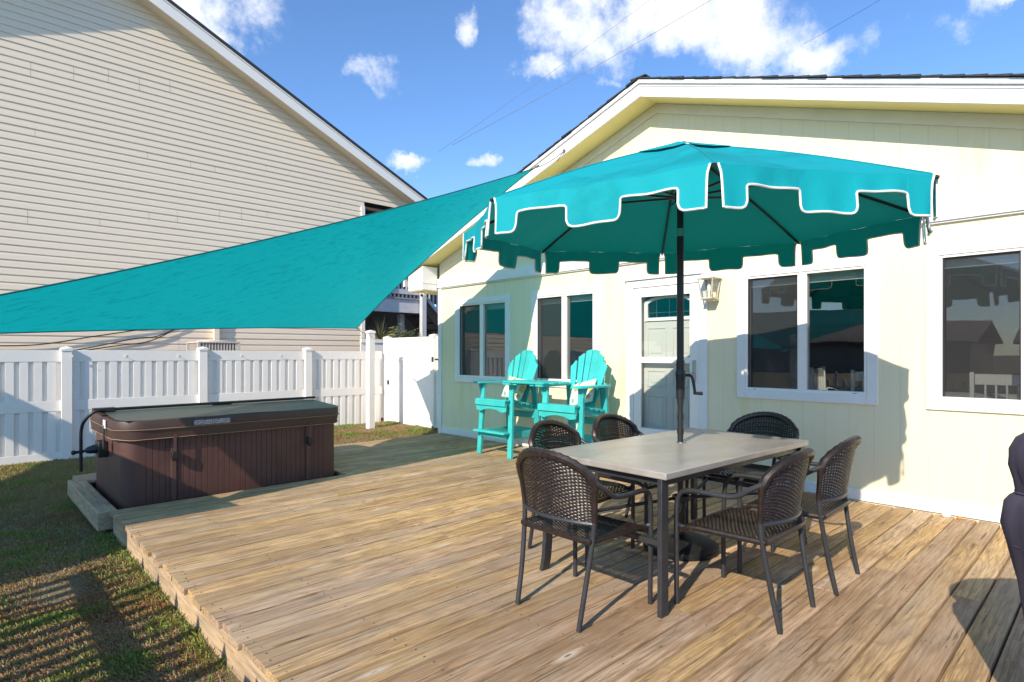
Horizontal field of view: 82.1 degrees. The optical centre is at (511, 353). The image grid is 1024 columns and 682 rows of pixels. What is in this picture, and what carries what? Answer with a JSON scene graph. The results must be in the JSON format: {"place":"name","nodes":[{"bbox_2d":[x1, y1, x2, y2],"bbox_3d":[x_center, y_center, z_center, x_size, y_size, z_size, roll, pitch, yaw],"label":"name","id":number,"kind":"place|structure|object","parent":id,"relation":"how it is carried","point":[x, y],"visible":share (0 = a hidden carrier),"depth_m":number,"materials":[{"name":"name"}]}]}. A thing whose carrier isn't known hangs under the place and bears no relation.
{"place":"outdoors","nodes":[
{"label":"outdoors","id":0,"kind":"place"},
{"bbox_2d":[0,0,437,361],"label":"neighbour house","id":1,"kind":"structure","parent":0,"point":[135,133],"depth_m":11.38,"materials":[{"name":"beige plastic"}]},
{"bbox_2d":[0,330,172,349],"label":"cable","id":2,"kind":"object","parent":1,"relation":"attached to","point":[163,334],"visible":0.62,"depth_m":10.86,"materials":[{"name":"black plastic"}]},
{"bbox_2d":[0,417,1021,681],"bbox_3d":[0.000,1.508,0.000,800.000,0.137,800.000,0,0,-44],"label":"ground","id":3,"kind":"structure","parent":0,"point":[230,677],"depth_m":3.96,"materials":[{"name":"green plant"}]},
{"bbox_2d":[0,346,381,465],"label":"vinyl fence","id":4,"kind":"object","parent":3,"relation":"on","point":[50,400],"visible":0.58,"depth_m":9.31,"materials":[{"name":"white plastic"}]},
{"bbox_2d":[71,396,338,509],"bbox_3d":[-3.269,1.042,6.347,2.402,1.036,1.560,0,0,-44],"label":"hot tub","id":5,"kind":"object","parent":3,"relation":"on","point":[151,454],"visible":0.96,"depth_m":5.75,"materials":[{"name":"brown plastic"}]},
{"bbox_2d":[187,340,239,360],"bbox_3d":[-5.843,0.655,11.499,0.764,1.830,0.724,0,0,-44],"label":"air conditioner","id":6,"kind":"object","parent":3,"relation":"on","point":[218,345],"visible":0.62,"depth_m":11.28,"materials":[{"name":"beige metal"}]},
{"bbox_2d":[365,330,375,428],"bbox_3d":[-2.726,0.625,11.311,0.155,2.150,0.162,0,0,-44],"label":"sail post","id":7,"kind":"object","parent":3,"relation":"on","point":[370,378],"visible":0.74,"depth_m":11.28,"materials":[{"name":"white plastic"}]},
{"bbox_2d":[360,339,382,417],"bbox_3d":[-2.237,0.645,13.921,3.000,1.910,0.060,0,0,-44],"label":"fence","id":8,"kind":"object","parent":3,"relation":"on","point":[378,344],"visible":0.17,"depth_m":13.22,"materials":[{"name":"white plastic"}]},
{"bbox_2d":[363,316,394,338],"bbox_3d":[-3.220,0.322,14.371,0.939,2.560,1.147,0,0,5],"label":"yucca","id":9,"kind":"object","parent":3,"relation":"on","point":[381,334],"visible":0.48,"depth_m":14.36,"materials":[{"name":"green plant"}]},
{"bbox_2d":[384,323,422,337],"bbox_3d":[-2.868,0.396,15.267,1.495,2.396,1.398,0,0,-44],"label":"leafy bush","id":10,"kind":"object","parent":3,"relation":"on","point":[402,334],"visible":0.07,"depth_m":15.36,"materials":[{"name":"green plant"}]},
{"bbox_2d":[374,282,437,336],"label":"raised deck","id":11,"kind":"structure","parent":3,"relation":"on","point":[410,308],"depth_m":16.02,"materials":[{"name":"grey paint"}]},
{"bbox_2d":[383,334,437,429],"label":"gate","id":12,"kind":"structure","parent":3,"relation":"on","point":[410,380],"depth_m":11.80,"materials":[{"name":"white plastic"}]},
{"bbox_2d":[67,433,1023,681],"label":"deck","id":13,"kind":"structure","parent":3,"relation":"on","point":[392,560],"depth_m":3.38,"materials":[{"name":"brown wood"}]},
{"bbox_2d":[473,350,539,458],"bbox_3d":[-0.043,0.652,7.888,0.748,1.398,0.725,0,0,-44],"label":"adirondack bar chair","id":14,"kind":"object","parent":13,"relation":"on","point":[510,431],"visible":0.86,"depth_m":7.86,"materials":[{"name":"teal wood"}]},
{"bbox_2d":[501,376,526,400],"bbox_3d":[0.039,0.475,7.949,0.380,0.310,0.120,12,-16,46],"label":"cushion","id":15,"kind":"object","parent":14,"relation":"on","point":[520,391],"visible":0.56,"depth_m":7.84,"materials":[{"name":"white fabric"}]},
{"bbox_2d":[502,380,569,385],"bbox_3d":[0.297,0.373,7.421,0.484,0.058,0.920,0,0,-44],"label":"tray table","id":16,"kind":"object","parent":14,"relation":"on","point":[529,382],"visible":0.98,"depth_m":7.32,"materials":[{"name":"teal wood"}]},
{"bbox_2d":[535,349,610,445],"bbox_3d":[0.756,0.652,7.081,0.748,1.398,0.725,0,0,-44],"label":"adirondack bar chair","id":17,"kind":"object","parent":13,"relation":"on","point":[595,367],"visible":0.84,"depth_m":7.06,"materials":[{"name":"teal wood"}]},
{"bbox_2d":[569,379,595,404],"bbox_3d":[0.855,0.480,7.124,0.120,0.310,0.380,34,-35,-31],"label":"cushion","id":18,"kind":"object","parent":17,"relation":"on","point":[574,396],"visible":0.69,"depth_m":7.07,"materials":[{"name":"white fabric"}]},
{"bbox_2d":[528,419,634,568],"bbox_3d":[0.442,0.915,4.065,0.604,0.872,0.596,0,0,43],"label":"wicker chair","id":19,"kind":"object","parent":13,"relation":"on","point":[547,436],"visible":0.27,"depth_m":4.18,"materials":[{"name":"black wicker"}]},
{"bbox_2d":[515,447,652,632],"bbox_3d":[0.352,0.915,3.166,0.605,0.872,0.596,0,0,-43],"label":"wicker chair","id":20,"kind":"object","parent":13,"relation":"on","point":[575,516],"visible":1,"depth_m":2.99,"materials":[{"name":"black wicker"}]},
{"bbox_2d":[591,413,688,535],"bbox_3d":[0.942,0.915,4.515,0.596,0.872,0.605,0,0,-43],"label":"wicker chair","id":21,"kind":"object","parent":13,"relation":"on","point":[600,432],"visible":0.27,"depth_m":4.67,"materials":[{"name":"black wicker"}]},
{"bbox_2d":[539,428,808,618],"bbox_3d":[1.128,0.977,3.900,1.764,0.745,0.925,0,0,-41],"label":"patio table","id":22,"kind":"object","parent":13,"relation":"on","point":[662,461],"visible":0.7,"depth_m":3.58,"materials":[{"name":"grey metal"}]},
{"bbox_2d":[643,501,719,561],"bbox_3d":[1.161,1.181,4.047,0.510,0.336,0.510,0,0,-44],"label":"umbrella base","id":23,"kind":"object","parent":13,"relation":"on","point":[693,546],"visible":0.62,"depth_m":3.91,"materials":[{"name":"black plastic"}]},
{"bbox_2d":[462,141,939,496],"bbox_3d":[1.126,-0.060,3.978,2.803,2.701,2.826,0,0,33],"label":"patio umbrella","id":24,"kind":"object","parent":23,"relation":"in","point":[677,204],"visible":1,"depth_m":3.95,"materials":[{"name":"teal fabric"}]},
{"bbox_2d":[674,448,815,633],"bbox_3d":[1.281,0.915,3.149,0.596,0.872,0.605,0,0,-44],"label":"wicker chair","id":25,"kind":"object","parent":13,"relation":"on","point":[723,529],"visible":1,"depth_m":2.98,"materials":[{"name":"black wicker"}]},
{"bbox_2d":[702,411,799,517],"bbox_3d":[1.912,0.915,4.649,0.605,0.872,0.596,0,0,-44],"label":"wicker chair","id":26,"kind":"object","parent":13,"relation":"on","point":[753,424],"visible":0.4,"depth_m":4.76,"materials":[{"name":"black wicker"}]},
{"bbox_2d":[737,435,861,594],"bbox_3d":[1.793,0.915,3.604,0.605,0.872,0.596,0,0,44],"label":"wicker chair","id":27,"kind":"object","parent":13,"relation":"on","point":[846,448],"visible":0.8,"depth_m":3.37,"materials":[{"name":"black wicker"}]},
{"bbox_2d":[941,513,950,517],"bbox_3d":[3.586,1.335,4.852,0.068,0.029,0.065,0,0,-44],"label":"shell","id":28,"kind":"object","parent":13,"relation":"on","point":[947,515],"visible":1,"depth_m":4.83},
{"bbox_2d":[1000,432,1023,616],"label":"covered grill","id":29,"kind":"object","parent":13,"relation":"on","point":[1012,519],"visible":1,"depth_m":1.92,"materials":[{"name":"fabric"}]},
{"bbox_2d":[403,73,1023,527],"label":"house","id":30,"kind":"structure","parent":3,"relation":"on","point":[915,333],"depth_m":6.11,"materials":[{"name":"beige paint"}]},
{"bbox_2d":[0,149,565,333],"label":"shade sail","id":31,"kind":"object","parent":30,"relation":"attached to","point":[353,273],"visible":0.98,"depth_m":5.98,"materials":[{"name":"teal fabric"}]},
{"bbox_2d":[420,291,426,296],"bbox_3d":[-1.493,-0.996,9.896,0.124,0.101,0.088,0,0,-44],"label":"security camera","id":32,"kind":"object","parent":30,"relation":"attached to","point":[423,294],"visible":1,"depth_m":9.88,"materials":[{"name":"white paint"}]},
{"bbox_2d":[455,294,509,383],"bbox_3d":[-0.435,-0.205,9.218,0.152,1.340,1.310,0,0,-44],"label":"window","id":33,"kind":"structure","parent":30,"relation":"in","point":[482,304],"depth_m":9.18,"materials":[{"name":"white paint"}]},
{"bbox_2d":[531,284,599,387],"bbox_3d":[0.745,-0.210,7.984,0.152,1.350,1.215,0,0,-44],"label":"window","id":34,"kind":"structure","parent":30,"relation":"in","point":[566,295],"depth_m":7.95,"materials":[{"name":"white paint"}]},
{"bbox_2d":[624,271,708,475],"bbox_3d":[1.806,0.235,6.847,0.209,2.270,1.105,0,0,-44],"label":"door","id":35,"kind":"structure","parent":30,"relation":"in","point":[651,347],"depth_m":6.92,"materials":[{"name":"white paint"}]},
{"bbox_2d":[696,270,721,300],"bbox_3d":[2.121,-0.733,6.314,0.208,0.335,0.196,0,0,-44],"label":"wall lantern","id":36,"kind":"object","parent":30,"relation":"attached to","point":[713,278],"depth_m":6.30,"materials":[{"name":"white paint"}]},
{"bbox_2d":[737,255,877,404],"bbox_3d":[2.867,-0.209,5.763,0.152,1.347,1.301,0,0,-44],"label":"window","id":37,"kind":"structure","parent":30,"relation":"in","point":[864,267],"depth_m":5.71,"materials":[{"name":"white paint"}]},
{"bbox_2d":[810,367,825,389],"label":"dining chair","id":38,"kind":"object","parent":30,"relation":"on","point":[817,378],"visible":0.32,"depth_m":6.81,"materials":[{"name":"white paint"}]},
{"bbox_2d":[851,370,863,391],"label":"dining chair","id":39,"kind":"object","parent":30,"relation":"on","point":[859,376],"visible":0.09,"depth_m":5.62,"materials":[{"name":"white paint"}]},
{"bbox_2d":[926,236,1023,414],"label":"window","id":40,"kind":"structure","parent":30,"relation":"in","point":[1007,250],"depth_m":4.86,"materials":[{"name":"white paint"}]},
{"bbox_2d":[945,391,1016,398],"bbox_3d":[4.588,0.895,5.837,1.200,0.950,1.800,0,0,-44],"label":"dining table","id":41,"kind":"object","parent":30,"relation":"on","point":[977,395],"visible":0.06,"depth_m":5.84,"materials":[{"name":"white paint"}]},
{"bbox_2d":[969,372,1018,398],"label":"dining chair","id":42,"kind":"object","parent":30,"relation":"on","point":[985,380],"visible":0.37,"depth_m":4.89,"materials":[{"name":"white paint"}]},
{"bbox_2d":[440,2,646,150],"bbox_3d":[4.841,-15.700,27.864,18.478,10.312,0.013,0,0,19],"label":"utility wire","id":43,"kind":"object","parent":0,"point":[549,73],"visible":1,"depth_m":28.85,"materials":[{"name":"black plastic"}]},
{"bbox_2d":[453,0,710,144],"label":"utility wire","id":44,"kind":"object","parent":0,"point":[584,72],"visible":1,"depth_m":29.52,"materials":[{"name":"black plastic"}]},
{"bbox_2d":[172,0,1023,306],"label":"sky","id":45,"kind":"structure","parent":0,"point":[403,80],"materials":[{"name":"blue"}]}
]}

